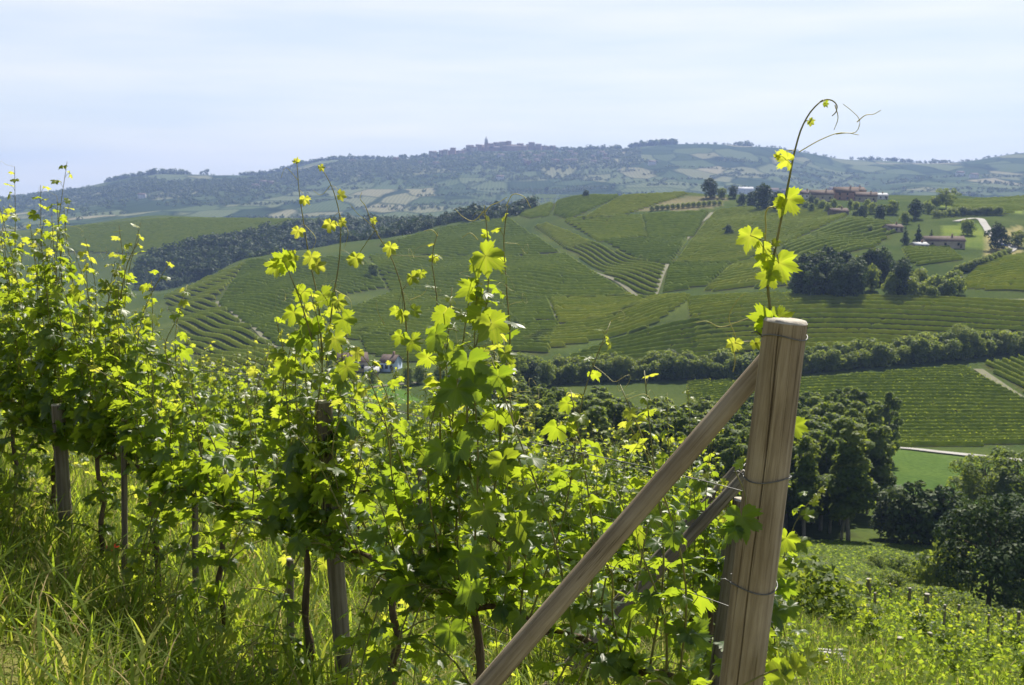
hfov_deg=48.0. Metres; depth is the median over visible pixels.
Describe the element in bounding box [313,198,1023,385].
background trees
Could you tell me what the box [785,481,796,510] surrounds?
tree
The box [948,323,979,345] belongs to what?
tree
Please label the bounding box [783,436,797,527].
tree
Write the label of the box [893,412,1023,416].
vineyard row
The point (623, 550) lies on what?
grapevine
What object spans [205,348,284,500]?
grapevine
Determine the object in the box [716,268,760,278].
vineyard row
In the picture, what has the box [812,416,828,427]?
tree
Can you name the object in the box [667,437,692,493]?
tree
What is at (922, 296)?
vineyard row
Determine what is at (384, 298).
vineyard row
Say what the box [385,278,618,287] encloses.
vineyard row
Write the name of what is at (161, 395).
grapevine
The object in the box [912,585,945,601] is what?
bush
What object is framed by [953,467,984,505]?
tree
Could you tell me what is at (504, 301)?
vineyard row
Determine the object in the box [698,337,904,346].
vineyard row
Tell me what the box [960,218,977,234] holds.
tree
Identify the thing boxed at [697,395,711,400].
tree
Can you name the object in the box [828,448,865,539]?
tree
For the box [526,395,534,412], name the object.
tree
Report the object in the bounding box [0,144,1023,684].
ground
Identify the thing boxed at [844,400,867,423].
tree
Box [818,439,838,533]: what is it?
tree
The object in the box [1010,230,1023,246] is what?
tree
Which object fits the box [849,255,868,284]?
tree
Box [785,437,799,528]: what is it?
tree
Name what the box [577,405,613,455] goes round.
tree
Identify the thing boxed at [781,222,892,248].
vineyard row
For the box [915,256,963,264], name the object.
vineyard row
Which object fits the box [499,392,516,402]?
tree
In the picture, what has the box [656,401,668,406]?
tree
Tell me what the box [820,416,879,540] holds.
tree
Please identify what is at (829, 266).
tree
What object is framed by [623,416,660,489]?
tree
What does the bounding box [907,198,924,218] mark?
tree
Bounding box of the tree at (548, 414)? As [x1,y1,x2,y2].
[534,404,560,458]
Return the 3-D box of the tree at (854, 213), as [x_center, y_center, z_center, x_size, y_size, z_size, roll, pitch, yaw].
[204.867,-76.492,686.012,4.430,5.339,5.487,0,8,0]
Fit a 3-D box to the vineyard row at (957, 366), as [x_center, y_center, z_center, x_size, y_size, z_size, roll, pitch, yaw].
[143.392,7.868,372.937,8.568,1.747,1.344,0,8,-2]
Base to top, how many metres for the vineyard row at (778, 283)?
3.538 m
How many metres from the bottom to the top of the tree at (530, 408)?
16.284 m
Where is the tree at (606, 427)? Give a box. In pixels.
[598,423,619,461]
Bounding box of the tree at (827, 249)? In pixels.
[816,244,833,255]
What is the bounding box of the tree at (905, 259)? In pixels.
[891,257,913,275]
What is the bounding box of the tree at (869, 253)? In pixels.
[860,249,881,282]
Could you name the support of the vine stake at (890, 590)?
on the ground at (928, 468)
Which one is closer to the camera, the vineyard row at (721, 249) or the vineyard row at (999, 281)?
the vineyard row at (999, 281)
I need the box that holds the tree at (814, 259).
[805,253,819,265]
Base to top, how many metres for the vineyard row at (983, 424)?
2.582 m
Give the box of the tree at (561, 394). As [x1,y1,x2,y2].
[548,389,566,412]
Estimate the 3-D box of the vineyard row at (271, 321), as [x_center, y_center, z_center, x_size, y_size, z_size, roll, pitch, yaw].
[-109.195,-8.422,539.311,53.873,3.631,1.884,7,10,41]
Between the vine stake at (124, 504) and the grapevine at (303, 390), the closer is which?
the vine stake at (124, 504)
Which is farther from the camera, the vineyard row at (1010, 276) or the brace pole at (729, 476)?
the vineyard row at (1010, 276)
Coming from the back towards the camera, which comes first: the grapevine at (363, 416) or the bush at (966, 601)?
the bush at (966, 601)
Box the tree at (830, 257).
[827,253,843,264]
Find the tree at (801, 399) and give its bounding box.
[797,395,806,408]
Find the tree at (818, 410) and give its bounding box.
[809,402,829,420]
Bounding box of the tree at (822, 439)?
[809,428,837,530]
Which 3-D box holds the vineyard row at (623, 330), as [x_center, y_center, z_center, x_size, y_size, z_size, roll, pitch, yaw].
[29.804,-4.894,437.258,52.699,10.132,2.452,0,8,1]
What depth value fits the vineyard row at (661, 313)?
441.87 m
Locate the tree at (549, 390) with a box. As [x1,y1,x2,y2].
[543,387,557,396]
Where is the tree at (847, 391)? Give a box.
[839,386,856,407]
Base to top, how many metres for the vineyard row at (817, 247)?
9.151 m
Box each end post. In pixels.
[708,497,740,684]
[712,505,728,636]
[719,317,807,684]
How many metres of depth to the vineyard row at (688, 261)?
574.91 m
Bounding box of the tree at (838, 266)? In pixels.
[826,262,851,296]
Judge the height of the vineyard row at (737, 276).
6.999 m
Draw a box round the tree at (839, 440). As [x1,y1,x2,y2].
[834,437,844,524]
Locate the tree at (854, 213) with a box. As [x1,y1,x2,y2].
[851,210,858,216]
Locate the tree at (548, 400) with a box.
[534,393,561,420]
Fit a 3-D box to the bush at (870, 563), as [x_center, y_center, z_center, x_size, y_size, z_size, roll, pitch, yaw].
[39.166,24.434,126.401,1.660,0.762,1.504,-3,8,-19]
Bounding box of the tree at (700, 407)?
[691,400,709,417]
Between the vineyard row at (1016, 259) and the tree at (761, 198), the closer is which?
the vineyard row at (1016, 259)
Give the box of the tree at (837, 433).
[830,419,862,443]
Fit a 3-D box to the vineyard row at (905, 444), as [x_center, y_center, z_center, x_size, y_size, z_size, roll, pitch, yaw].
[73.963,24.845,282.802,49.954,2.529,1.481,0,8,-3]
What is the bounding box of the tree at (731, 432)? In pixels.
[700,424,747,487]
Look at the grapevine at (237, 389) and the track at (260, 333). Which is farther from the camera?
the track at (260, 333)
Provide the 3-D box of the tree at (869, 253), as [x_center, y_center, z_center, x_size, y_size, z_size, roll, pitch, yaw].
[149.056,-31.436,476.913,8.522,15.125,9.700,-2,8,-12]
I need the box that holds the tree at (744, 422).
[730,413,750,430]
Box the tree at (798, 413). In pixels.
[797,408,802,417]
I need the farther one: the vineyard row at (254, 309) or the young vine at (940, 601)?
the vineyard row at (254, 309)
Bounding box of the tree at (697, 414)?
[685,410,705,424]
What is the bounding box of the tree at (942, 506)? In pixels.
[921,484,969,542]
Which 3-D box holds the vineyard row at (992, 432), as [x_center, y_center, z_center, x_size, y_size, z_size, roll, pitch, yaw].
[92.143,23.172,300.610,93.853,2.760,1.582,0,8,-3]
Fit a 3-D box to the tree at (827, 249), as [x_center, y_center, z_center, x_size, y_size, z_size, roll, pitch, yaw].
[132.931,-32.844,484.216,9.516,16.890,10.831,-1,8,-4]
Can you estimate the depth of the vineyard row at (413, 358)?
427.15 m
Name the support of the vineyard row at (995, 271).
on the ground at (928, 468)
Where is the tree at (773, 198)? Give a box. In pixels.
[768,191,782,208]
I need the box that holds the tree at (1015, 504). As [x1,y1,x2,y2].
[962,491,1023,593]
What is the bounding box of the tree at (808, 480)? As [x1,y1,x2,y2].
[787,434,829,536]
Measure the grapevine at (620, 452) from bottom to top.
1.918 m
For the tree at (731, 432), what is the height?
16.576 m
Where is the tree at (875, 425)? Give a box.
[858,422,891,513]
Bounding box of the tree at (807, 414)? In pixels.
[796,410,812,419]
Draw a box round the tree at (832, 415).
[823,412,838,424]
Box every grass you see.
[0,418,920,684]
[781,539,1023,626]
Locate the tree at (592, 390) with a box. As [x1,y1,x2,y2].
[583,388,599,398]
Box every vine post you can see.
[51,403,73,550]
[315,399,353,684]
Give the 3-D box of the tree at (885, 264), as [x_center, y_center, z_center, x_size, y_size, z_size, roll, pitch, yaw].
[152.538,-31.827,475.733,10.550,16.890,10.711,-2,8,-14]
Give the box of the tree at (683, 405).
[679,403,695,412]
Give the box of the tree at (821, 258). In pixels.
[817,251,826,262]
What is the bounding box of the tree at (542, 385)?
[531,383,546,403]
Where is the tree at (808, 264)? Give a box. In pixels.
[794,261,814,292]
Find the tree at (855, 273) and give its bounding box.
[845,261,866,296]
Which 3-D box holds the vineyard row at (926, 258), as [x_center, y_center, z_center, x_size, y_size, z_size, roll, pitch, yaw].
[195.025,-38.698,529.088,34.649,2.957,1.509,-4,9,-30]
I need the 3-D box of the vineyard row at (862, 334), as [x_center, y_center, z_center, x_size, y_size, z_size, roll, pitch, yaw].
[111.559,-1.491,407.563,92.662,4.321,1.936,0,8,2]
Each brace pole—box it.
[472,355,758,684]
[543,469,744,684]
[602,467,741,617]
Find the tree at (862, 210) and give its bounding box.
[856,205,867,217]
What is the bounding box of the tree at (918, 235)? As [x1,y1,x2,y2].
[913,224,921,241]
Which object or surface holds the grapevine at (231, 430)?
on the ground at (928, 468)
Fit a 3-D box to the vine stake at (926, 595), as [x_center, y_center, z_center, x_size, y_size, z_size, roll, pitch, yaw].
[8.244,5.396,22.901,0.104,0.816,0.104,0,8,0]
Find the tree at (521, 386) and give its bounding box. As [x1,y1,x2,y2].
[514,382,526,394]
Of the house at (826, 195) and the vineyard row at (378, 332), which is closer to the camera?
the vineyard row at (378, 332)
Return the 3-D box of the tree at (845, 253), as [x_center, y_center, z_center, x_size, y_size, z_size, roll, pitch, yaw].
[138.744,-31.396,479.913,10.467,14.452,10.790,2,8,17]
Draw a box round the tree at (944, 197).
[935,188,961,208]
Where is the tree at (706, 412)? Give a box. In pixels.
[702,406,713,414]
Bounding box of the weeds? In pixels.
[647,557,1023,684]
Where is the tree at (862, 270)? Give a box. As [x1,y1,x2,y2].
[845,261,865,295]
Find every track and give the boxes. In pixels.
[215,301,277,346]
[332,382,418,389]
[578,261,637,294]
[655,212,713,293]
[974,369,1023,396]
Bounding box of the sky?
[0,0,1023,197]
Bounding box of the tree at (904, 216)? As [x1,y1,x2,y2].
[899,211,912,223]
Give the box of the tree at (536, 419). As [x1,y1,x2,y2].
[534,407,549,437]
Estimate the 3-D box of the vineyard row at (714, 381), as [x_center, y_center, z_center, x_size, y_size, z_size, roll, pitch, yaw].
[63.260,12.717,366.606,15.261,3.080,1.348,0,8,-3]
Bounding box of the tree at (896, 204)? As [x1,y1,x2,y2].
[888,200,899,213]
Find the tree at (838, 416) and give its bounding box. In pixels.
[831,414,845,429]
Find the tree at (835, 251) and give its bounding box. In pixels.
[825,249,842,256]
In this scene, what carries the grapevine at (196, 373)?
on the ground at (928, 468)
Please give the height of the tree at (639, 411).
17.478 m
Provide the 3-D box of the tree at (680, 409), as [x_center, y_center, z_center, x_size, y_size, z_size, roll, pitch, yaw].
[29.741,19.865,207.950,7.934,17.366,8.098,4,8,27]
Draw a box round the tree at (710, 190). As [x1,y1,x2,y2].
[700,178,717,197]
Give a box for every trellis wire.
[1,412,612,677]
[5,317,741,490]
[34,373,772,622]
[46,323,648,471]
[152,354,648,470]
[192,396,653,529]
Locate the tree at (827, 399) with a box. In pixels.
[809,394,833,411]
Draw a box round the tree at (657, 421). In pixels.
[652,411,674,442]
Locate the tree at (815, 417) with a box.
[808,415,819,427]
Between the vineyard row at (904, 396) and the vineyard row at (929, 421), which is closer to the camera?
the vineyard row at (929, 421)
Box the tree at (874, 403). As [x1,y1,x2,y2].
[868,400,883,422]
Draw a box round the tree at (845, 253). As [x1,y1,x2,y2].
[841,250,852,266]
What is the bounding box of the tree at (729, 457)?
[707,437,743,518]
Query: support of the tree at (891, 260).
on the ground at (928, 468)
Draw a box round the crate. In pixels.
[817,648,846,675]
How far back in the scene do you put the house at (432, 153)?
3867.84 m
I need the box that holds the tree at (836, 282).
[824,267,848,296]
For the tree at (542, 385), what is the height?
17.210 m
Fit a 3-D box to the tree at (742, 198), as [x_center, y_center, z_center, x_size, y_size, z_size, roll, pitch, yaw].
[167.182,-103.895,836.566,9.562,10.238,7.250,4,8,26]
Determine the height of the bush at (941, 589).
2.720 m
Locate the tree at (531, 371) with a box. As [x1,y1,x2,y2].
[521,359,541,390]
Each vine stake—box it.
[121,418,127,584]
[192,505,198,636]
[286,558,293,660]
[418,469,422,555]
[866,578,871,600]
[888,583,892,605]
[907,587,911,610]
[924,593,929,612]
[927,632,932,643]
[943,604,945,632]
[957,604,959,628]
[987,614,989,645]
[1000,616,1003,647]
[1017,611,1020,625]
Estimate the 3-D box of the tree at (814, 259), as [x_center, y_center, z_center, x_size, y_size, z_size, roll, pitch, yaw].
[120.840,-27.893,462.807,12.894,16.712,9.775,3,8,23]
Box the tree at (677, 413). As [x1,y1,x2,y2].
[659,410,683,430]
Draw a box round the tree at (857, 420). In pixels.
[852,417,863,445]
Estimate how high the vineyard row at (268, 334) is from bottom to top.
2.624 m
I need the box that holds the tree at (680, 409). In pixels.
[669,406,691,418]
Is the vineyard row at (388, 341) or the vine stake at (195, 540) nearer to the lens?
the vine stake at (195, 540)
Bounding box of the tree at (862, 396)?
[846,387,870,422]
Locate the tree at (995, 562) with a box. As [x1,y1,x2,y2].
[931,493,1023,610]
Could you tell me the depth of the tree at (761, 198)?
781.60 m
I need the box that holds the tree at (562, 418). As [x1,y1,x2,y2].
[549,413,581,464]
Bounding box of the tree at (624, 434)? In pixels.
[617,424,649,477]
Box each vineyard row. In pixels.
[168,305,240,321]
[169,307,251,327]
[171,311,271,344]
[175,317,274,349]
[176,320,270,353]
[178,328,267,357]
[183,340,268,365]
[188,345,268,371]
[193,355,263,378]
[201,361,262,385]
[204,369,235,381]
[218,298,327,311]
[219,295,325,308]
[220,300,335,312]
[222,293,317,306]
[224,291,311,302]
[224,302,332,317]
[226,305,329,320]
[227,307,327,323]
[232,310,323,325]
[238,314,296,321]
[241,318,298,324]
[244,319,299,328]
[249,321,297,330]
[252,323,293,332]
[256,326,303,335]
[262,332,287,337]
[269,337,288,341]
[274,340,285,344]
[341,309,511,316]
[345,333,361,338]
[346,306,510,313]
[347,331,370,335]
[351,324,424,331]
[351,325,416,332]
[351,327,395,333]
[351,329,381,331]
[352,304,507,311]
[352,312,515,319]
[353,320,470,326]
[355,318,520,324]
[357,301,505,308]
[357,315,517,321]
[361,330,553,337]
[361,331,388,334]
[361,332,552,340]
[362,334,549,343]
[363,299,502,306]
[363,337,550,346]
[365,339,550,349]
[366,341,550,352]
[369,297,500,303]
[373,296,465,302]
[375,263,600,276]
[375,345,549,355]
[378,266,604,279]
[380,271,607,281]
[382,275,612,284]
[382,294,449,298]
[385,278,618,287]
[386,292,449,297]
[387,280,624,290]
[389,283,627,293]
[390,286,626,295]
[391,349,497,357]
[392,288,597,296]
[401,328,553,335]
[402,356,430,360]
[408,325,555,333]
[423,322,556,331]
[450,290,552,299]
[453,293,516,297]
[459,320,558,327]
[499,298,549,301]
[501,300,549,303]
[503,302,550,305]
[506,303,551,307]
[509,296,549,300]
[509,305,552,310]
[510,308,553,313]
[512,311,553,314]
[515,314,555,319]
[518,317,535,320]
[523,310,668,336]
[524,316,659,339]
[529,305,674,334]
[536,301,680,332]
[536,337,588,342]
[544,298,684,329]
[549,341,565,346]
[550,292,630,300]
[550,294,635,302]
[552,298,643,308]
[554,299,646,313]
[555,295,687,327]
[555,301,643,315]
[556,309,621,319]
[558,315,605,321]
[563,246,660,282]
[565,293,689,323]
[568,338,736,358]
[570,333,732,355]
[575,245,661,277]
[579,256,658,287]
[579,329,723,351]
[580,244,662,273]
[586,243,663,270]
[588,324,715,348]
[589,292,685,316]
[592,241,664,267]
[598,342,747,358]
[599,321,707,344]
[604,271,657,291]
[610,318,700,340]
[614,277,655,294]
[616,249,647,260]
[618,245,681,249]
[621,293,673,308]
[626,325,648,333]
[629,326,647,333]
[632,348,744,360]
[649,258,671,261]
[658,259,670,262]
[662,285,689,291]
[663,278,711,286]
[663,281,708,288]
[665,273,717,280]
[666,269,721,274]
[666,271,719,277]
[669,261,728,266]
[669,263,727,267]
[676,244,780,260]
[678,240,785,257]
[678,242,783,258]
[680,238,791,254]
[680,248,772,261]
[681,239,788,254]
[682,260,729,265]
[683,236,796,250]
[685,229,810,247]
[686,233,801,247]
[686,376,990,395]
[686,378,710,384]
[686,378,996,397]
[686,380,735,388]
[686,381,1001,399]
[687,291,788,301]
[687,373,985,392]
[687,378,733,385]
[687,381,734,390]
[687,384,1008,401]
[688,291,775,298]
[688,292,791,302]
[688,293,804,304]
[688,293,827,306]
[689,294,1023,308]
[689,296,1023,311]
[690,299,1023,314]
[690,303,1023,317]
[690,386,1013,402]
[693,312,1023,324]
[694,390,1018,403]
[695,307,1023,319]
[695,317,1023,329]
[695,322,1003,332]
[695,327,984,336]
[696,332,914,341]
[698,260,731,263]
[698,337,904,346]
[701,251,755,261]
[704,273,791,290]
[708,272,789,284]
[711,271,761,282]
[711,276,790,290]
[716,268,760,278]
[717,341,883,349]
[719,266,761,275]
[720,255,750,260]
[722,266,756,272]
[725,259,795,269]
[731,253,794,264]
[753,279,793,288]
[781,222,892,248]
[784,225,882,249]
[787,220,890,242]
[788,228,886,250]
[794,229,895,253]
[796,235,886,256]
[796,240,880,258]
[807,393,1023,399]
[821,397,1023,402]
[824,241,877,252]
[837,243,874,252]
[844,401,1023,405]
[850,371,980,375]
[871,404,1023,409]
[884,419,1023,423]
[885,369,974,371]
[887,422,1023,427]
[889,408,1023,413]
[892,415,1023,420]
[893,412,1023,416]
[893,441,912,447]
[894,439,984,445]
[895,437,1023,443]
[897,435,1023,438]
[898,425,1023,430]
[899,428,1023,434]
[901,432,1023,436]
[902,245,949,249]
[903,247,951,250]
[903,248,953,252]
[905,250,955,254]
[906,251,956,256]
[908,253,957,259]
[910,254,960,262]
[914,366,970,369]
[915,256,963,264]
[941,364,966,367]
[965,267,1023,278]
[965,269,1023,279]
[965,272,1023,281]
[967,264,1023,276]
[967,274,1023,282]
[967,277,1023,286]
[967,280,1023,288]
[970,262,1023,273]
[973,259,1023,269]
[973,260,1023,270]
[974,282,1023,288]
[980,257,1023,264]
[984,285,1023,289]
[985,359,1023,381]
[989,257,1021,261]
[993,358,1023,375]
[993,368,1023,386]
[995,256,1023,259]
[1001,357,1023,370]
[1009,356,1023,365]
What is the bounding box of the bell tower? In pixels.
[484,136,488,151]
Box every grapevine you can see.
[0,161,90,508]
[0,164,137,531]
[0,203,48,453]
[0,216,190,558]
[32,298,56,376]
[52,302,102,388]
[75,306,125,454]
[81,238,259,594]
[111,301,163,443]
[117,352,326,641]
[135,342,215,463]
[137,339,175,434]
[163,340,211,402]
[170,337,244,482]
[176,353,241,447]
[198,157,419,682]
[201,354,237,454]
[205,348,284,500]
[221,351,278,470]
[224,363,255,455]
[231,337,299,473]
[260,193,515,684]
[263,342,346,519]
[274,359,316,451]
[275,373,339,469]
[307,339,402,567]
[313,347,370,495]
[331,194,630,684]
[334,378,378,461]
[360,386,394,461]
[364,386,414,478]
[364,390,415,513]
[377,358,474,596]
[378,415,423,479]
[387,389,441,484]
[405,380,468,535]
[412,411,435,483]
[435,405,485,492]
[436,386,542,549]
[461,390,589,630]
[480,411,542,516]
[485,99,880,684]
[493,417,590,576]
[512,417,578,528]
[515,411,677,683]
[517,422,552,505]
[525,420,560,519]
[548,441,594,484]
[551,441,588,527]
[558,420,628,554]
[569,430,669,596]
[586,420,645,530]
[607,453,660,556]
[608,428,660,550]
[623,427,724,627]
[635,439,683,554]
[645,390,825,684]
[651,441,737,588]
[680,473,725,550]
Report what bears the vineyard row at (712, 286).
on the ground at (928, 468)
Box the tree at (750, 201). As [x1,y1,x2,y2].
[746,191,757,205]
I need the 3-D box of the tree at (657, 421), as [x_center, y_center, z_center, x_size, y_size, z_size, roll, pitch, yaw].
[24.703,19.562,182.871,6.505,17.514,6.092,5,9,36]
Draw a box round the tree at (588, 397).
[583,395,594,400]
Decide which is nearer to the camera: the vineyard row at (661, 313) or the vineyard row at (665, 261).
the vineyard row at (661, 313)
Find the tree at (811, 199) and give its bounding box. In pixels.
[805,195,814,205]
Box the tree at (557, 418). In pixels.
[548,416,566,456]
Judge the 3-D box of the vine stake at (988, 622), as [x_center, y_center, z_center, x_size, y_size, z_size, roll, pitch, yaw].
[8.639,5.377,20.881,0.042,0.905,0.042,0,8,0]
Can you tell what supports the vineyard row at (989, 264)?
on the ground at (928, 468)
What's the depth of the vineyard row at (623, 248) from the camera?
646.19 m
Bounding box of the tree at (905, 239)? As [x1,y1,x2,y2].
[900,227,909,244]
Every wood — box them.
[0,138,1023,228]
[132,196,539,290]
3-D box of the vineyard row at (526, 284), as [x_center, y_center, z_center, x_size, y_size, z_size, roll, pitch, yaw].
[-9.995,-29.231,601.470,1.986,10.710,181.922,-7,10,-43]
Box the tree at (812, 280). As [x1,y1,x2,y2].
[803,265,825,295]
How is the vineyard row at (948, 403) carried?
on the ground at (928, 468)
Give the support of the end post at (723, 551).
on the ground at (928, 468)
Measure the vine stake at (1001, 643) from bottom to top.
0.895 m
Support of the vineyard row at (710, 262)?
on the ground at (928, 468)
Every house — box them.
[137,193,145,197]
[334,352,368,371]
[364,365,379,374]
[379,351,402,371]
[429,151,436,156]
[443,149,447,154]
[450,148,455,154]
[470,146,477,152]
[475,144,481,151]
[489,146,499,150]
[496,175,503,179]
[503,145,520,150]
[521,145,526,149]
[529,142,534,149]
[535,144,541,149]
[648,160,655,164]
[736,187,753,193]
[769,188,778,195]
[798,189,809,198]
[808,188,834,201]
[827,206,849,214]
[832,185,859,200]
[855,190,877,201]
[858,185,866,191]
[877,192,888,198]
[882,222,904,231]
[908,240,929,245]
[921,234,965,248]
[955,171,964,175]
[969,173,978,177]
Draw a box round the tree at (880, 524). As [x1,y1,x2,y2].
[873,498,884,537]
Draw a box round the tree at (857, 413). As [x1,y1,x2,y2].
[846,408,867,425]
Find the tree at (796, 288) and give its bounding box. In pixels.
[787,262,809,293]
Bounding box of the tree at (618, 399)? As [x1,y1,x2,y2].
[611,397,622,401]
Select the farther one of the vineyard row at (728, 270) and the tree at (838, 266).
the vineyard row at (728, 270)
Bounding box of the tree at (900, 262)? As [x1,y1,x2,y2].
[890,259,909,289]
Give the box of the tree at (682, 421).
[664,415,701,479]
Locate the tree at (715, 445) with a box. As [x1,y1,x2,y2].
[698,434,719,500]
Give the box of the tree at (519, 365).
[499,352,529,381]
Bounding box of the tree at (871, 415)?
[861,404,896,469]
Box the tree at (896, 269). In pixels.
[889,263,909,294]
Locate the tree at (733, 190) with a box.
[728,185,737,197]
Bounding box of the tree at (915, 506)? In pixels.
[887,479,940,544]
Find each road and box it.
[900,447,1020,460]
[954,218,1017,251]
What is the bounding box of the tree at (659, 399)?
[652,397,670,407]
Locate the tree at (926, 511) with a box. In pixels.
[901,489,950,542]
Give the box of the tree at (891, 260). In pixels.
[880,251,894,280]
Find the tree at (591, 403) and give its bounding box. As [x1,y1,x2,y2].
[579,397,603,413]
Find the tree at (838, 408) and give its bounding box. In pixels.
[826,402,846,423]
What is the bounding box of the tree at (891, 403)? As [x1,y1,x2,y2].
[878,390,904,451]
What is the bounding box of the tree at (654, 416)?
[640,407,659,434]
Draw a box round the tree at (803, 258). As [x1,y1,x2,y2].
[794,252,810,279]
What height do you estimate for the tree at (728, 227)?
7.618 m
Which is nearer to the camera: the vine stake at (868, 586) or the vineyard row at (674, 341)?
the vine stake at (868, 586)
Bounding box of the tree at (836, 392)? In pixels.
[827,388,850,414]
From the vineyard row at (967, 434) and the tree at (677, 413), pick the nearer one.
the tree at (677, 413)
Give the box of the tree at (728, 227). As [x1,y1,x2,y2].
[722,224,733,232]
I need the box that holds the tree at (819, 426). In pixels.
[804,419,830,523]
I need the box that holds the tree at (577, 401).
[569,399,581,414]
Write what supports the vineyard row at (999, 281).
on the ground at (928, 468)
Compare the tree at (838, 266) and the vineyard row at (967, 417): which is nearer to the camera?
the vineyard row at (967, 417)
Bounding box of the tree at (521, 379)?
[517,376,531,399]
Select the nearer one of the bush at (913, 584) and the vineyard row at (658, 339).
the bush at (913, 584)
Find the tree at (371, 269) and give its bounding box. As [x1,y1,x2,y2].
[368,263,377,275]
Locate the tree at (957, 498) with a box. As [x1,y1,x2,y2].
[947,491,973,536]
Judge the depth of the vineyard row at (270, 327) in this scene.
524.75 m
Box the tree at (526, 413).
[505,394,535,454]
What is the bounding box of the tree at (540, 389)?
[534,386,550,411]
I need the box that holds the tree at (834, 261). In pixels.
[829,257,845,267]
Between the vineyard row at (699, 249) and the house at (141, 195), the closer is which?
the vineyard row at (699, 249)
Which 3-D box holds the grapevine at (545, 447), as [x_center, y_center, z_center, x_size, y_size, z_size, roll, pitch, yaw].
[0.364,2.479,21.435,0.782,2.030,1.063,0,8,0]
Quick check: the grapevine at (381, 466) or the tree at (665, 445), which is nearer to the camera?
the grapevine at (381, 466)
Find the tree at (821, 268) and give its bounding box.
[816,261,829,292]
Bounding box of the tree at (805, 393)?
[798,391,813,406]
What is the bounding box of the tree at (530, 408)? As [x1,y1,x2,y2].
[526,401,533,411]
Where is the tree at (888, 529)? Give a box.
[868,484,912,539]
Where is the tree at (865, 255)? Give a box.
[862,249,879,267]
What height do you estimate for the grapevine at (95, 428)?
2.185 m
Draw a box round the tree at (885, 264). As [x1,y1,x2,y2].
[870,246,892,283]
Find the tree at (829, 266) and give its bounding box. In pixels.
[819,258,834,291]
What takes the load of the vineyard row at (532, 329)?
on the ground at (928, 468)
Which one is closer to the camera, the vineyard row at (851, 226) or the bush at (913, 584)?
the bush at (913, 584)
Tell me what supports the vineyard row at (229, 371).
on the ground at (928, 468)
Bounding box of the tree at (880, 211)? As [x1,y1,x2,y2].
[874,204,885,218]
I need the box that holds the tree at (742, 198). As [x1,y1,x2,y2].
[736,193,747,205]
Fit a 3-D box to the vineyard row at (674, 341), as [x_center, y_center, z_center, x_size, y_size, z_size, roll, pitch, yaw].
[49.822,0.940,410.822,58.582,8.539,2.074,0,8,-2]
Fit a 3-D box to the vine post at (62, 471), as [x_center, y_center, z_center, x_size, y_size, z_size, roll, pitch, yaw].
[-2.671,0.907,6.857,0.082,1.097,0.082,-1,8,0]
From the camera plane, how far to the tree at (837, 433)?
179.98 m
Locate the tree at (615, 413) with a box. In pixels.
[603,398,624,448]
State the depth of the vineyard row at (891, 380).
351.27 m
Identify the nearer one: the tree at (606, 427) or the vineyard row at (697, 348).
the tree at (606, 427)
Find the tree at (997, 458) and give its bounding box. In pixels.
[980,445,1023,502]
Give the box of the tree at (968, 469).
[945,453,1023,504]
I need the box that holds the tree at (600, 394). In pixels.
[596,391,617,402]
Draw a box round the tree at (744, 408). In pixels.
[730,403,750,422]
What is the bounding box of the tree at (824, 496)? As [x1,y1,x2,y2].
[786,432,828,534]
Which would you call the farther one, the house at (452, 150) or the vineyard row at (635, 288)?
the house at (452, 150)
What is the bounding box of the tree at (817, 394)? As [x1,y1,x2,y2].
[805,392,820,408]
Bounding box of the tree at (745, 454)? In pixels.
[741,434,748,460]
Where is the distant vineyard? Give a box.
[28,191,1023,309]
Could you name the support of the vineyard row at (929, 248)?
on the ground at (928, 468)
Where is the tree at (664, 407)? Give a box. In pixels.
[658,404,672,415]
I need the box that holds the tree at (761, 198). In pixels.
[751,182,773,208]
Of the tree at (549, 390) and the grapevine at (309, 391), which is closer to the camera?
the grapevine at (309, 391)
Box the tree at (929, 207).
[921,201,935,213]
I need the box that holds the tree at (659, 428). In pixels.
[650,421,673,456]
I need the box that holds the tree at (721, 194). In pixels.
[717,187,726,198]
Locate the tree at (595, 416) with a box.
[579,406,623,488]
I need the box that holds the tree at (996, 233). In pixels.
[983,222,1012,249]
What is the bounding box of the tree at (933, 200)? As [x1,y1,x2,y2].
[929,196,940,207]
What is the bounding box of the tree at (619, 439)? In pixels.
[615,417,635,467]
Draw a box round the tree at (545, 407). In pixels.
[533,405,549,428]
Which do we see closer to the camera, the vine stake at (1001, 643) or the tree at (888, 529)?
the vine stake at (1001, 643)
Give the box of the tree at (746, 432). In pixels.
[725,423,749,456]
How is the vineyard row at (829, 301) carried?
on the ground at (928, 468)
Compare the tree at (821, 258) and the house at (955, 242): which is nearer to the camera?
the tree at (821, 258)
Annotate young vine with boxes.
[782,591,810,610]
[846,578,872,598]
[849,602,886,640]
[850,589,892,632]
[870,591,890,614]
[871,570,896,602]
[892,587,903,601]
[898,595,949,646]
[909,606,942,638]
[916,597,932,611]
[928,621,974,664]
[929,587,947,616]
[932,593,949,608]
[938,624,975,670]
[940,610,960,634]
[946,604,962,619]
[957,612,989,634]
[964,618,1008,664]
[984,613,996,630]
[994,643,1023,677]
[996,610,1011,629]
[996,612,1023,640]
[996,615,1023,653]
[1011,608,1023,623]
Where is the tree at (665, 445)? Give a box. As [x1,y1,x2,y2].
[662,432,698,478]
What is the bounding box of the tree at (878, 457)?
[863,425,897,517]
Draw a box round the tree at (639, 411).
[636,409,650,422]
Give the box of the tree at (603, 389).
[588,385,607,398]
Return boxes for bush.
[777,553,886,642]
[787,568,823,587]
[838,610,877,636]
[861,570,873,576]
[863,561,874,566]
[866,554,887,568]
[877,581,897,589]
[878,570,909,588]
[886,554,917,574]
[892,586,921,599]
[898,583,919,590]
[899,561,931,585]
[912,534,977,593]
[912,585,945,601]
[919,585,971,608]
[931,591,978,613]
[957,603,991,618]
[978,604,1023,622]
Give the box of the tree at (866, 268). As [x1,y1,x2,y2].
[848,257,869,293]

